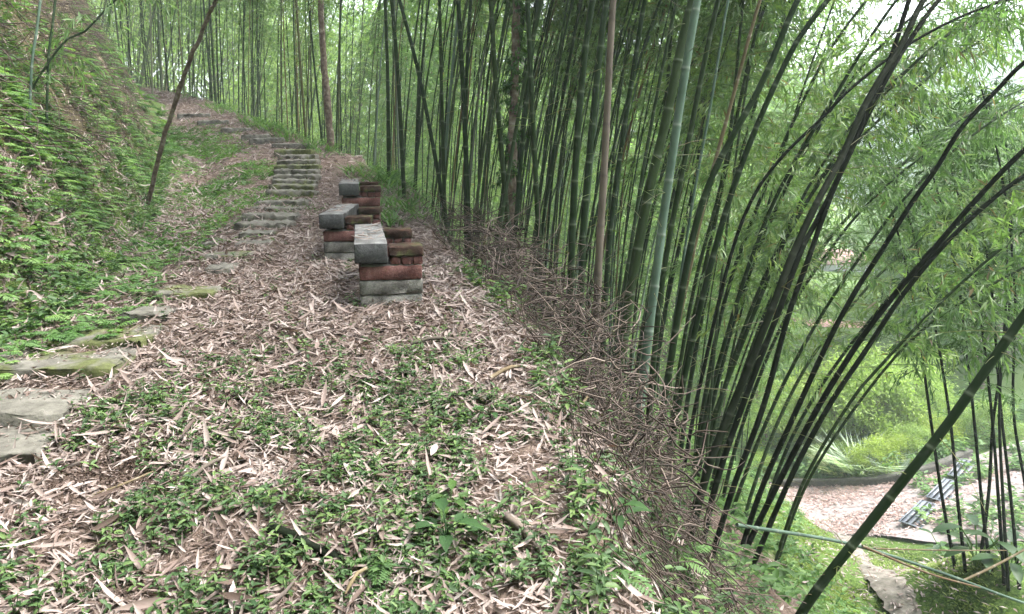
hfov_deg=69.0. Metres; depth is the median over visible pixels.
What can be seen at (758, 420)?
bamboo
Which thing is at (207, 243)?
stone slab
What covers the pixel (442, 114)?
bamboo
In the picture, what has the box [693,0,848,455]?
bamboo
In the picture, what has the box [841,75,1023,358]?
tree
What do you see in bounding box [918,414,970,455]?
shrub
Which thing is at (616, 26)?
bamboo
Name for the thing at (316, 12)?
bamboo
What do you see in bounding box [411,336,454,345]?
dry stick
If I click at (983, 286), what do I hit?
bamboo
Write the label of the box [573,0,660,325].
bamboo
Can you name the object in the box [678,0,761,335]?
bamboo
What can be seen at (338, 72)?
bamboo
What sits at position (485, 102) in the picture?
bamboo
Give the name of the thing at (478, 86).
bamboo
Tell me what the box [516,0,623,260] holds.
bamboo
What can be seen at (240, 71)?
bamboo
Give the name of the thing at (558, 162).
bamboo
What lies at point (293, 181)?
stone step
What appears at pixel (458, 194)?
bamboo
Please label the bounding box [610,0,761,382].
bamboo
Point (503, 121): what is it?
bamboo
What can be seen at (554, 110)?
bamboo
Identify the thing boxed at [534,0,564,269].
bamboo
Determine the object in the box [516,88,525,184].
bamboo
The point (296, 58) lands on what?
bamboo
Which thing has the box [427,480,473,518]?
seedling
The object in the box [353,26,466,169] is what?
bamboo
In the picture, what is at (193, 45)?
bamboo
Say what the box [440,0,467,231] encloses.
bamboo
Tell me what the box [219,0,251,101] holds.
bamboo
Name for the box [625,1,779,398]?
bamboo
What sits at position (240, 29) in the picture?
bamboo
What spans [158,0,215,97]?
bamboo
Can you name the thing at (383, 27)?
bamboo
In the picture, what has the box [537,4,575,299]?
bamboo
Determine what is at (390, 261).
bench
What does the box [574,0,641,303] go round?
bamboo
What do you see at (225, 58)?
tree
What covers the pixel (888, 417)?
shrub
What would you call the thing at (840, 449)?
shrub
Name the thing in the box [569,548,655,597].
fern
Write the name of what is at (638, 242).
bamboo
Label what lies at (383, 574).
fern
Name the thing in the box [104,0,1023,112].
sky
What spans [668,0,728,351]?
bamboo
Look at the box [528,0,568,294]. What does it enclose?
bamboo
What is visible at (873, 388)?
shrub
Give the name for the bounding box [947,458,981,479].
drain cover
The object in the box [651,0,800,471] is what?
bamboo
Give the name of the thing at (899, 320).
tree
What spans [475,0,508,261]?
bamboo
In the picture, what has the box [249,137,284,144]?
stone step
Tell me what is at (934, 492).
drain cover
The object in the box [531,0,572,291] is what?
bamboo
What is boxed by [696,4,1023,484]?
bamboo
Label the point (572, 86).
bamboo
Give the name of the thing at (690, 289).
bamboo
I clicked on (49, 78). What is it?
bamboo
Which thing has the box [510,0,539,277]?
bamboo
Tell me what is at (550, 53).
bamboo
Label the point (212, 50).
bamboo
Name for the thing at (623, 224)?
bamboo
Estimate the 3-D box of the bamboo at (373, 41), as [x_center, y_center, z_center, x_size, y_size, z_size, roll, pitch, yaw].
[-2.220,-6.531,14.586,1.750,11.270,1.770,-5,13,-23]
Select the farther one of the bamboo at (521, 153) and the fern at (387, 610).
the bamboo at (521, 153)
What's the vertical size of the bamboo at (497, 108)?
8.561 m
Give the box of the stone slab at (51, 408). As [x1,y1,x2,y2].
[0,387,98,427]
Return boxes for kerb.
[769,448,972,486]
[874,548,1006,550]
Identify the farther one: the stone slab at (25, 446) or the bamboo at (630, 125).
the bamboo at (630, 125)
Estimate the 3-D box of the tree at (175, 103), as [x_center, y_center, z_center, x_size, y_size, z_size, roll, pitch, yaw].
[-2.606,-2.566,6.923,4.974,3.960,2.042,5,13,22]
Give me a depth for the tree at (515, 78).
8.00 m
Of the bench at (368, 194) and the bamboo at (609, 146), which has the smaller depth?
the bench at (368, 194)
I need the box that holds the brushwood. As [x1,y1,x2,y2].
[382,180,785,613]
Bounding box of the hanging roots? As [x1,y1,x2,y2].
[467,259,805,613]
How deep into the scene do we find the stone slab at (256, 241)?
6.96 m
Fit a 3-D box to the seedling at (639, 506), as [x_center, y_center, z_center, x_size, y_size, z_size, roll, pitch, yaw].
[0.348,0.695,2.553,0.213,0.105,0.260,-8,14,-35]
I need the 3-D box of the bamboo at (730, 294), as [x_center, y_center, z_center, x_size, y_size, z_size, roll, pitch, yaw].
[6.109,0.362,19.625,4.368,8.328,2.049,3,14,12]
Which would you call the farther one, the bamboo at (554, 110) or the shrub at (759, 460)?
the shrub at (759, 460)
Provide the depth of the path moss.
11.26 m
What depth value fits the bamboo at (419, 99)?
12.39 m
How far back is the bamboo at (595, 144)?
10.91 m
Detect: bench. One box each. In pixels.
[319,204,381,262]
[339,179,380,206]
[354,224,423,308]
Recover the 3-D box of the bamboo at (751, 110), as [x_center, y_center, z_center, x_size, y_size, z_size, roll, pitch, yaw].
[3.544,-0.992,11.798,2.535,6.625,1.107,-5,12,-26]
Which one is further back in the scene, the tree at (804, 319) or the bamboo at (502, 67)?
the tree at (804, 319)
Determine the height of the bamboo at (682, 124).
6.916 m
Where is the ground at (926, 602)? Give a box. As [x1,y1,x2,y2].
[0,0,1023,613]
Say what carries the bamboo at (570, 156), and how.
on the ground at (926, 602)
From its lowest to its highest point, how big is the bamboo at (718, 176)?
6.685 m
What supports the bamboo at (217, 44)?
on the ground at (926, 602)
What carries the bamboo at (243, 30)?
on the ground at (926, 602)
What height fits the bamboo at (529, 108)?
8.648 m
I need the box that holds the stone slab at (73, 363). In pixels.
[0,347,140,380]
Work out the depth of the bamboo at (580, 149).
8.69 m
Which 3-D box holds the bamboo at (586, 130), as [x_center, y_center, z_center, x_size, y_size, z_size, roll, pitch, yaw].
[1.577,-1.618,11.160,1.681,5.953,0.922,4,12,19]
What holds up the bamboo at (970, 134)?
on the ground at (926, 602)
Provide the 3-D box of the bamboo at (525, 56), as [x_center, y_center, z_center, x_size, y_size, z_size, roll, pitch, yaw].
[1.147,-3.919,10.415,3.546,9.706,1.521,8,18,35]
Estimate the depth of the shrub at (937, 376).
27.57 m
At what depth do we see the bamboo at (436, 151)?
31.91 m
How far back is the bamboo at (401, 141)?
10.00 m
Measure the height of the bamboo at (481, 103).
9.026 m
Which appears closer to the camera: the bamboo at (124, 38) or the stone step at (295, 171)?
the stone step at (295, 171)
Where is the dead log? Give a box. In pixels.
[464,228,524,233]
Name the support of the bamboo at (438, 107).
on the ground at (926, 602)
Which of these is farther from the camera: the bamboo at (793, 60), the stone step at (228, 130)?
the stone step at (228, 130)
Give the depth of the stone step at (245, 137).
15.49 m
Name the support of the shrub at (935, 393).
on the ground at (926, 602)
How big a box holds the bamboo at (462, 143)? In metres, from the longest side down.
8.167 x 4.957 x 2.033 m
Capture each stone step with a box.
[177,113,209,118]
[197,119,229,124]
[221,127,251,133]
[234,219,296,231]
[241,134,270,139]
[241,211,300,220]
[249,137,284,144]
[250,205,305,211]
[255,198,310,205]
[265,189,318,198]
[268,183,318,189]
[271,143,312,148]
[271,178,318,184]
[273,168,320,174]
[273,173,321,180]
[274,149,315,156]
[274,164,321,169]
[276,159,320,164]
[277,154,318,159]
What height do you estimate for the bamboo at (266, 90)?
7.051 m
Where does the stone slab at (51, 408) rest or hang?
on the ground at (926, 602)
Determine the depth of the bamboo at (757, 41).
7.12 m
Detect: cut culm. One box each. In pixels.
[266,521,342,563]
[503,512,554,567]
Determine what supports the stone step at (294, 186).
on the ground at (926, 602)
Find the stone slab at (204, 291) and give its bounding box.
[136,284,221,300]
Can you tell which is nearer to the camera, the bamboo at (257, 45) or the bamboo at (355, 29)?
the bamboo at (355, 29)
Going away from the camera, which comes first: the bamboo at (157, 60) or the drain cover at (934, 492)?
the drain cover at (934, 492)
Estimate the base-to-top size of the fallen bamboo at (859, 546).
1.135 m
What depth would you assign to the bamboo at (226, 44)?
26.81 m
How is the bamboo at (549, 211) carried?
on the ground at (926, 602)
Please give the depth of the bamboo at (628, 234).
18.20 m
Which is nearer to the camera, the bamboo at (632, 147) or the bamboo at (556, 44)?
the bamboo at (556, 44)
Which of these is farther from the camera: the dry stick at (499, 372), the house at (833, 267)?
the house at (833, 267)
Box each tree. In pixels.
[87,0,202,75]
[93,0,225,101]
[98,0,321,134]
[146,0,217,205]
[196,0,361,128]
[240,2,436,189]
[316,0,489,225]
[318,0,334,151]
[352,0,547,246]
[405,0,635,306]
[453,1,692,294]
[488,0,535,278]
[492,80,626,324]
[501,0,826,322]
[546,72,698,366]
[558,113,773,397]
[622,0,884,287]
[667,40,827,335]
[675,169,857,345]
[718,309,807,396]
[741,69,809,178]
[789,226,841,324]
[820,179,936,336]
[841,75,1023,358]
[841,237,938,344]
[853,126,974,286]
[864,146,1023,388]
[864,241,1000,351]
[953,79,1023,356]
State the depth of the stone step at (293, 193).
10.17 m
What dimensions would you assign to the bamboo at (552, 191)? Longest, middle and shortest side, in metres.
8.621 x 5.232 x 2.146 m
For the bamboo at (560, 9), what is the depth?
9.07 m
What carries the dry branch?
attached to the fallen bamboo at (859, 546)
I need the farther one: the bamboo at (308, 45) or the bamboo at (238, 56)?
the bamboo at (238, 56)
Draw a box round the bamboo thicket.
[85,0,845,410]
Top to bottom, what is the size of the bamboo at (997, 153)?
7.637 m
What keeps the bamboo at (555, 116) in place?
on the ground at (926, 602)
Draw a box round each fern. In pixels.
[342,542,424,584]
[368,584,426,613]
[400,555,473,595]
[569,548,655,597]
[636,524,654,545]
[665,541,712,574]
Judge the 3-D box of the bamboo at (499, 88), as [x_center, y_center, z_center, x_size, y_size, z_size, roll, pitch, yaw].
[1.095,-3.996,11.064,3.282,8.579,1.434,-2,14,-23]
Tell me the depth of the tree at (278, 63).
55.60 m
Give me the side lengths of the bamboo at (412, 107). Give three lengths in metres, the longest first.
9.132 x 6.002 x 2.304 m
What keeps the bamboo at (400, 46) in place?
on the ground at (926, 602)
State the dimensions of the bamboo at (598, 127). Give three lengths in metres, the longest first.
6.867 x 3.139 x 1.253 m
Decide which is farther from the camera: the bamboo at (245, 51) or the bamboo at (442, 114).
the bamboo at (245, 51)
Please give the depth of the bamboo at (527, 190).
12.44 m
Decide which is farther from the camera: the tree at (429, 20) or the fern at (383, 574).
the tree at (429, 20)
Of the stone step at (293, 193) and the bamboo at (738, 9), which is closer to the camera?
the bamboo at (738, 9)
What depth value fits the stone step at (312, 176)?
11.57 m
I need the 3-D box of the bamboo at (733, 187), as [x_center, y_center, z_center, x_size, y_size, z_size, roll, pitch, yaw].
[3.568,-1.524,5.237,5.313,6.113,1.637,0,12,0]
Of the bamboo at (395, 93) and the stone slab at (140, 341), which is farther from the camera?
the bamboo at (395, 93)
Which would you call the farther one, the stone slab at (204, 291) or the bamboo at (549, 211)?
the bamboo at (549, 211)
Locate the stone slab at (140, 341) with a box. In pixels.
[30,323,167,348]
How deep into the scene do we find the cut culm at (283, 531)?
2.34 m
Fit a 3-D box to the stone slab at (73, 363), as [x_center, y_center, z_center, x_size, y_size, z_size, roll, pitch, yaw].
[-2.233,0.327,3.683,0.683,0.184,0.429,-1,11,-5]
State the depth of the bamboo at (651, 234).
18.91 m
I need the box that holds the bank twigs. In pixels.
[0,0,152,195]
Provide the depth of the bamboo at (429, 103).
23.12 m
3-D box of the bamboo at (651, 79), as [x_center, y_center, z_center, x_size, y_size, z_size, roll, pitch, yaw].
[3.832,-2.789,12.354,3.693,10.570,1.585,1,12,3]
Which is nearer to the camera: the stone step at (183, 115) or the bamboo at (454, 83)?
the bamboo at (454, 83)
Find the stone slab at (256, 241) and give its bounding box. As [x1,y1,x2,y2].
[234,239,271,245]
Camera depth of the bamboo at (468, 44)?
8.29 m
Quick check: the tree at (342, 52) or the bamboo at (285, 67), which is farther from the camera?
the tree at (342, 52)
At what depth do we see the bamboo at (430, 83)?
17.80 m
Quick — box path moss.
[57,85,325,253]
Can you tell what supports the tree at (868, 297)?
on the ground at (926, 602)
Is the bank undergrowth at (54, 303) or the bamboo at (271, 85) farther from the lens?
the bamboo at (271, 85)
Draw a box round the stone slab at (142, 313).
[118,306,177,324]
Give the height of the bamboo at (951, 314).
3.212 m
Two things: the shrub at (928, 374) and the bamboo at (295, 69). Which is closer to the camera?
the bamboo at (295, 69)
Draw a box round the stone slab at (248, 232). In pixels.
[239,229,277,238]
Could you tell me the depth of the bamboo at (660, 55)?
10.03 m
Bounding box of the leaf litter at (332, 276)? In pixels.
[0,0,872,613]
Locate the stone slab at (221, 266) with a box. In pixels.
[204,262,241,274]
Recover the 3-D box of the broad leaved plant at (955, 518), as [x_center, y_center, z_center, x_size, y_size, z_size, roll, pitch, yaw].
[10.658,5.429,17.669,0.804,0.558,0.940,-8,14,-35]
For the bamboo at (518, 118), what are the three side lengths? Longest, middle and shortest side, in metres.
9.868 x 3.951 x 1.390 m
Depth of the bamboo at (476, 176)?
17.06 m
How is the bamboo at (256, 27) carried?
on the ground at (926, 602)
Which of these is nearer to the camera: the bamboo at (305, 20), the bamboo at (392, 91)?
the bamboo at (392, 91)
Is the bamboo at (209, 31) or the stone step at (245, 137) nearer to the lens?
the stone step at (245, 137)
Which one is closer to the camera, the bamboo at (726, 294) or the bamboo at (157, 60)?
the bamboo at (726, 294)
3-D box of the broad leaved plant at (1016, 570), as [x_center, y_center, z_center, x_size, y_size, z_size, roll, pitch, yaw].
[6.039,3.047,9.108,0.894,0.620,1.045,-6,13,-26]
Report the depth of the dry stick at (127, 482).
2.68 m
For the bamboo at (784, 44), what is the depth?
10.98 m
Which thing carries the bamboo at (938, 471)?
on the ground at (926, 602)
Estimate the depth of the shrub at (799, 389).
28.78 m
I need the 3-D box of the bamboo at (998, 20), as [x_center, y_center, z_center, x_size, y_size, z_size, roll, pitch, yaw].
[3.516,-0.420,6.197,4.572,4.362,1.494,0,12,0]
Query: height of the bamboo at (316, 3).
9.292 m
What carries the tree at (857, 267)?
on the ground at (926, 602)
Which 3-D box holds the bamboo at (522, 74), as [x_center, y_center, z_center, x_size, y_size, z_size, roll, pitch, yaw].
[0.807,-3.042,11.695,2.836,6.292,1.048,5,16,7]
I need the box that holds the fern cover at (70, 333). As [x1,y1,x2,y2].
[0,0,218,399]
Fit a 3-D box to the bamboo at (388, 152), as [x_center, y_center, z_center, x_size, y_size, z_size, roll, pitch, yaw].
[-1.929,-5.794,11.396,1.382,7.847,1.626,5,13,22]
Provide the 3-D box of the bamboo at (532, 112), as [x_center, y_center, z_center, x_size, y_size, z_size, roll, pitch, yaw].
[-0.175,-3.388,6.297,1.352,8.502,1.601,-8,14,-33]
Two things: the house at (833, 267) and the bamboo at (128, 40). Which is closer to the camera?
the bamboo at (128, 40)
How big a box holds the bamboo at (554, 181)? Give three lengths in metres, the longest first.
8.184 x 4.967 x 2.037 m
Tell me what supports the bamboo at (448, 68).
on the ground at (926, 602)
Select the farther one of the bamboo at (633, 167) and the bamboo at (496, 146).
the bamboo at (496, 146)
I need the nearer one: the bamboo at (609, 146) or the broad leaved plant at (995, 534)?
the bamboo at (609, 146)
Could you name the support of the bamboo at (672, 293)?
on the ground at (926, 602)
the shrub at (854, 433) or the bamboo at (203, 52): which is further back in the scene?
the shrub at (854, 433)
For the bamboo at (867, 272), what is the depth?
5.20 m
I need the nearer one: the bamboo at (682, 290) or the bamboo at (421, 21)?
the bamboo at (682, 290)
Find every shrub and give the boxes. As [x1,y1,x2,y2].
[728,372,807,462]
[749,449,777,479]
[762,353,853,453]
[791,384,894,459]
[794,347,935,444]
[795,366,896,446]
[796,339,918,446]
[800,443,843,478]
[820,368,921,444]
[821,440,860,477]
[843,443,899,475]
[847,432,909,465]
[860,369,971,438]
[868,343,969,419]
[872,337,961,432]
[878,418,948,465]
[884,432,927,464]
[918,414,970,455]
[953,397,1023,449]
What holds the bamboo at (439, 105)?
on the ground at (926, 602)
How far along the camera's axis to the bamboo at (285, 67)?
18.83 m
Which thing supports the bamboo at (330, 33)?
on the ground at (926, 602)
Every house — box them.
[790,318,864,327]
[817,249,879,272]
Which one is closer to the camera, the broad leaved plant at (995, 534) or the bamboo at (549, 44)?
the bamboo at (549, 44)
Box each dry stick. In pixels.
[85,471,153,497]
[190,455,228,477]
[344,566,368,593]
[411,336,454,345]
[472,300,522,325]
[488,365,524,379]
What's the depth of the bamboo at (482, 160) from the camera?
8.92 m
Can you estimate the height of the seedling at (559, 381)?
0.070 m
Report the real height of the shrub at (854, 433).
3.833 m
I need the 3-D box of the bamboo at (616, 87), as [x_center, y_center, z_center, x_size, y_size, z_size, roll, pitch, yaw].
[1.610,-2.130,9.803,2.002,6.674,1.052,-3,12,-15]
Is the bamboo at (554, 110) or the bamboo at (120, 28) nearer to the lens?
the bamboo at (554, 110)
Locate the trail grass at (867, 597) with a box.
[753,479,1020,613]
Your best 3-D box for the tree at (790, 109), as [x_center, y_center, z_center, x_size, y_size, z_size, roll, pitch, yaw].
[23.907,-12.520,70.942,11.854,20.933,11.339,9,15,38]
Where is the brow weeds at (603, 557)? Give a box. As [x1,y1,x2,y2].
[452,256,780,613]
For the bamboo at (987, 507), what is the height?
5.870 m
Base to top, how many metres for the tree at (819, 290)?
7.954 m
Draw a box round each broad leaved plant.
[918,528,959,558]
[932,514,1023,571]
[952,516,971,544]
[957,529,1023,583]
[969,520,1022,546]
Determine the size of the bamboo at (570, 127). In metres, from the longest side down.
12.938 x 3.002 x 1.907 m
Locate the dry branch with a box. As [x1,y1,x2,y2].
[964,549,1023,579]
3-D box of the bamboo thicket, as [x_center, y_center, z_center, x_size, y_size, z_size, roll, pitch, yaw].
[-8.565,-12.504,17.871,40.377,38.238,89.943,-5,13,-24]
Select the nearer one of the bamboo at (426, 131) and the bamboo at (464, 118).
the bamboo at (464, 118)
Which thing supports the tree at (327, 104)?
on the ground at (926, 602)
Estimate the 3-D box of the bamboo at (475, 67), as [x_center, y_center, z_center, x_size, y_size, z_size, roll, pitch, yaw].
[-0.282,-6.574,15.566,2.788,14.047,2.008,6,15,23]
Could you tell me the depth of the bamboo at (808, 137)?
6.96 m
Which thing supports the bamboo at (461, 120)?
on the ground at (926, 602)
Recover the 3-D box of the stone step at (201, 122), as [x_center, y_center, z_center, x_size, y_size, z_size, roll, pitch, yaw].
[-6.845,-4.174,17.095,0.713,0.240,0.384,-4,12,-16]
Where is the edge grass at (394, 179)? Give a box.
[180,91,475,259]
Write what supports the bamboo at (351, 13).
on the ground at (926, 602)
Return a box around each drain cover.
[898,499,940,527]
[925,478,964,501]
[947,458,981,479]
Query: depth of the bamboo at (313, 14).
17.98 m
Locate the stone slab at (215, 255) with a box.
[199,251,255,261]
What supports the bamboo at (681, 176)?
on the ground at (926, 602)
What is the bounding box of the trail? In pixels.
[824,523,921,613]
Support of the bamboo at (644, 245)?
on the ground at (926, 602)
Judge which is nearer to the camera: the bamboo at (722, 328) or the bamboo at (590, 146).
the bamboo at (590, 146)
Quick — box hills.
[249,38,1023,215]
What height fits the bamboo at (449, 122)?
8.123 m
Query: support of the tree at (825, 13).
on the ground at (926, 602)
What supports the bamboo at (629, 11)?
on the ground at (926, 602)
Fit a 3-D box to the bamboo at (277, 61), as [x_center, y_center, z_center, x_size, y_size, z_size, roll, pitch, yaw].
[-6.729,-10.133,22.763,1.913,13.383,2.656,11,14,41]
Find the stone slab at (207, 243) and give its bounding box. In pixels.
[201,239,230,245]
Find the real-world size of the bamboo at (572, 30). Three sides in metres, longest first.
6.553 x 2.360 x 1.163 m
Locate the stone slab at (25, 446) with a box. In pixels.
[0,425,58,464]
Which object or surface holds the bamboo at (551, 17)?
on the ground at (926, 602)
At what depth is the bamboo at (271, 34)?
21.66 m
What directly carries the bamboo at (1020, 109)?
on the ground at (926, 602)
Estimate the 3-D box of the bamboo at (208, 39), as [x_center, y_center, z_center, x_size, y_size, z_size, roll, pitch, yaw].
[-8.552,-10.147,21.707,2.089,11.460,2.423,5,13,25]
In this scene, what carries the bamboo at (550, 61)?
on the ground at (926, 602)
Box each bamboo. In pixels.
[26,0,196,97]
[28,0,41,129]
[45,0,56,139]
[116,0,150,83]
[117,1,149,87]
[118,6,124,64]
[119,4,129,73]
[125,0,132,78]
[127,1,137,82]
[127,3,172,57]
[135,6,180,82]
[137,0,154,87]
[139,1,146,86]
[143,1,185,91]
[148,0,200,91]
[157,34,158,87]
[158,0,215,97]
[160,0,169,91]
[164,0,211,50]
[166,0,202,83]
[168,0,208,96]
[174,3,204,92]
[177,0,184,93]
[179,4,235,90]
[181,0,183,93]
[182,0,224,105]
[185,3,227,97]
[191,0,244,92]
[192,0,196,95]
[192,0,233,100]
[194,2,235,80]
[200,0,206,98]
[201,0,261,105]
[202,0,212,102]
[203,0,272,113]
[206,6,241,102]
[208,0,247,99]
[209,0,233,101]
[212,0,284,115]
[213,1,267,44]
[216,0,240,105]
[217,0,276,112]
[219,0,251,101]
[219,0,279,115]
[221,0,279,115]
[222,0,276,109]
[223,0,279,117]
[224,0,265,112]
[224,0,272,72]
[229,1,275,124]
[232,0,263,114]
[234,2,292,119]
[235,0,292,121]
[240,0,294,101]
[242,1,277,122]
[246,4,290,99]
[246,33,328,124]
[248,0,279,116]
[249,0,304,126]
[253,0,309,123]
[253,0,316,129]
[258,0,315,136]
[260,0,341,140]
[261,8,338,143]
[266,0,343,142]
[270,0,327,137]
[272,1,336,133]
[274,0,336,141]
[277,2,317,69]
[279,0,335,131]
[279,0,354,135]
[280,0,282,124]
[282,0,288,129]
[283,39,333,143]
[285,0,339,151]
[292,0,297,133]
[295,0,306,136]
[297,0,341,154]
[298,0,360,144]
[301,0,355,47]
[306,0,335,128]
[311,0,317,143]
[315,0,424,168]
[315,0,446,156]
[324,0,381,155]
[330,0,405,164]
[336,0,357,151]
[338,0,437,169]
[345,0,424,164]
[352,0,445,175]
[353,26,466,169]
[356,46,417,167]
[357,0,436,168]
[360,8,419,168]
[364,0,391,179]
[365,1,449,153]
[368,0,423,169]
[368,0,443,132]
[372,0,487,181]
[372,10,449,168]
[375,0,413,166]
[377,0,399,174]
[389,0,466,201]
[390,0,397,156]
[390,0,412,197]
[391,0,404,170]
[392,7,483,231]
[398,0,456,242]
[400,0,420,178]
[404,0,419,158]
[404,1,454,190]
[404,3,499,216]
[405,6,501,216]
[405,111,495,201]
[406,0,488,209]
[409,20,510,228]
[413,0,441,189]
[414,0,429,189]
[414,0,482,173]
[416,0,429,189]
[420,105,508,229]
[422,0,483,259]
[423,0,525,248]
[424,0,470,244]
[424,93,519,207]
[426,0,488,200]
[430,0,503,151]
[431,0,453,216]
[432,3,465,214]
[434,1,480,219]
[436,0,500,218]
[438,0,531,257]
[439,0,448,211]
[439,1,473,227]
[440,0,460,227]
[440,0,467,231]
[442,0,455,234]
[443,122,527,246]
[443,125,555,248]
[446,1,510,253]
[447,145,505,235]
[448,0,477,219]
[449,0,495,226]
[449,0,512,221]
[451,0,482,238]
[451,0,649,267]
[457,74,636,249]
[459,0,524,253]
[462,0,526,289]
[463,0,471,257]
[463,0,532,174]
[469,0,493,188]
[472,2,510,250]
[473,140,543,272]
[474,1,498,246]
[474,37,511,257]
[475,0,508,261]
[475,0,546,224]
[478,0,494,258]
[480,1,583,233]
[481,0,513,260]
[483,0,549,263]
[487,58,491,263]
[488,0,549,214]
[492,0,543,273]
[492,0,571,317]
[494,0,585,247]
[496,9,525,270]
[498,0,557,271]
[498,1,551,265]
[502,0,584,263]
[509,0,608,261]
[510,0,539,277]
[516,0,599,282]
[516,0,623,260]
[516,74,661,283]
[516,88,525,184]
[517,0,535,138]
[517,45,715,281]
[517,121,618,275]
[519,0,553,211]
[519,0,573,281]
[519,0,587,149]
[519,0,597,212]
[519,12,623,276]
[520,0,591,172]
[520,14,563,285]
[521,0,632,346]
[522,73,541,294]
[523,0,642,292]
[524,0,630,295]
[525,0,606,162]
[527,149,653,295]
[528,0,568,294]
[528,0,626,308]
[528,43,569,289]
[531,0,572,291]
[532,0,582,307]
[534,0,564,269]
[534,0,624,301]
[534,0,627,271]
[536,0,621,322]
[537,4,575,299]
[538,16,625,304]
[540,4,662,309]
[544,0,579,282]
[546,0,631,314]
[548,0,635,322]
[548,0,649,317]
[549,110,619,307]
[550,0,653,359]
[551,1,636,310]
[552,10,622,316]
[555,0,649,266]
[558,4,609,338]
[558,71,755,313]
[559,0,669,310]
[559,0,681,382]
[562,0,636,327]
[562,0,668,171]
[567,0,732,400]
[568,0,665,219]
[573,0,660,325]
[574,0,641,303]
[574,0,682,284]
[574,26,621,297]
[583,0,668,357]
[583,0,710,341]
[584,0,705,418]
[585,1,668,363]
[586,0,684,340]
[586,45,606,236]
[587,101,756,338]
[588,53,674,319]
[589,3,697,332]
[590,0,703,340]
[591,0,615,384]
[592,0,707,382]
[593,5,783,331]
[596,0,739,433]
[600,3,713,213]
[601,8,720,310]
[605,0,634,257]
[605,97,668,355]
[607,0,710,383]
[607,5,749,405]
[609,0,678,396]
[609,6,712,286]
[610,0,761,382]
[614,5,644,338]
[615,0,779,412]
[616,5,663,322]
[624,0,752,204]
[624,3,721,377]
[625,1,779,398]
[628,0,753,403]
[628,0,787,382]
[630,0,807,412]
[632,16,757,383]
[633,1,737,305]
[634,0,834,367]
[635,0,765,418]
[637,0,750,443]
[637,13,799,195]
[639,0,844,452]
[641,0,773,240]
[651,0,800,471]
[651,0,815,444]
[651,52,886,416]
[655,0,806,372]
[659,0,840,476]
[659,38,780,415]
[660,163,882,430]
[660,164,826,395]
[666,0,1023,426]
[667,0,845,458]
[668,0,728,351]
[672,0,917,461]
[672,0,1023,480]
[677,0,841,220]
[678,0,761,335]
[678,1,799,206]
[679,0,819,465]
[680,0,946,539]
[682,31,810,203]
[684,9,1001,430]
[690,0,962,482]
[692,0,1001,480]
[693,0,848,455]
[693,0,1023,483]
[695,45,1023,443]
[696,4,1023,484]
[696,13,951,422]
[699,0,920,561]
[700,0,944,551]
[704,84,1023,461]
[708,169,786,458]
[709,7,1023,489]
[715,194,814,470]
[715,238,771,460]
[716,0,904,433]
[719,0,881,303]
[722,104,1023,505]
[730,90,1023,513]
[735,523,1023,603]
[740,60,1023,549]
[744,187,1023,516]
[747,141,1023,545]
[749,133,1023,568]
[760,166,1023,525]
[771,201,1023,573]
[777,246,1023,566]
[795,240,1023,613]
[826,112,972,568]
[850,120,1023,573]
[876,89,1023,574]
[894,80,1023,585]
[916,90,1023,589]
[943,105,1023,552]
[945,76,1023,591]
[949,81,1023,514]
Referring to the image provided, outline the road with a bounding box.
[758,440,1023,543]
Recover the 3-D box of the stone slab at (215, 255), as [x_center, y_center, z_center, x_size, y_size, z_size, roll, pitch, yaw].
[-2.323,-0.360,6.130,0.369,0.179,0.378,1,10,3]
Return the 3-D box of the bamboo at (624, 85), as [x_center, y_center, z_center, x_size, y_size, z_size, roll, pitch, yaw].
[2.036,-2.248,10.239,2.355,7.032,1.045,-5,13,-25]
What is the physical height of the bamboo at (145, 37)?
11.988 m
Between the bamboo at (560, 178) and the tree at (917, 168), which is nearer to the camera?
the bamboo at (560, 178)
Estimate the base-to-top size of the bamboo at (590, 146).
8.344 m
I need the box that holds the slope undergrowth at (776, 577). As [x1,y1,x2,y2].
[458,251,1023,613]
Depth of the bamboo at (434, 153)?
8.77 m
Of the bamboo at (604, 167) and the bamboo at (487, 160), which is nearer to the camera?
the bamboo at (604, 167)
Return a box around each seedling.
[408,497,493,552]
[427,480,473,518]
[472,404,509,418]
[549,373,570,389]
[586,485,652,528]
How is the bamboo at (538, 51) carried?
on the ground at (926, 602)
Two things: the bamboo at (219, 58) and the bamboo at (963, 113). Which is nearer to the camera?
the bamboo at (963, 113)
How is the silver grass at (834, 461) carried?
on the ground at (926, 602)
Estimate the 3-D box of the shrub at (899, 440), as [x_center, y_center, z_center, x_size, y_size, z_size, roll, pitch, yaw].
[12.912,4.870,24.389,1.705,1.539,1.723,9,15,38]
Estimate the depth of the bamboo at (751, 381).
4.07 m
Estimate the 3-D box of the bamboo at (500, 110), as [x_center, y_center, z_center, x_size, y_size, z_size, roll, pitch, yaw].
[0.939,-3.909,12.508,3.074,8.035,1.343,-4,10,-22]
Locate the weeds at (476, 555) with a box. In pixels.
[0,143,732,613]
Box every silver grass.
[807,446,878,477]
[808,427,916,477]
[816,431,911,476]
[865,447,933,473]
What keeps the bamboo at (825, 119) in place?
on the ground at (926, 602)
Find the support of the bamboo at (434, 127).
on the ground at (926, 602)
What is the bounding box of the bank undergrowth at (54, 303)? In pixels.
[0,0,175,352]
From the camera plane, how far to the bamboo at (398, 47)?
16.14 m
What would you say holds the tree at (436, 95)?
on the ground at (926, 602)
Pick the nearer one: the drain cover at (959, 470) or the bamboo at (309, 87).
the drain cover at (959, 470)
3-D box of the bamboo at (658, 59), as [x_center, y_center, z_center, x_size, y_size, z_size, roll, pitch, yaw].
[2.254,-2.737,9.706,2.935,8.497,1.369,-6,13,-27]

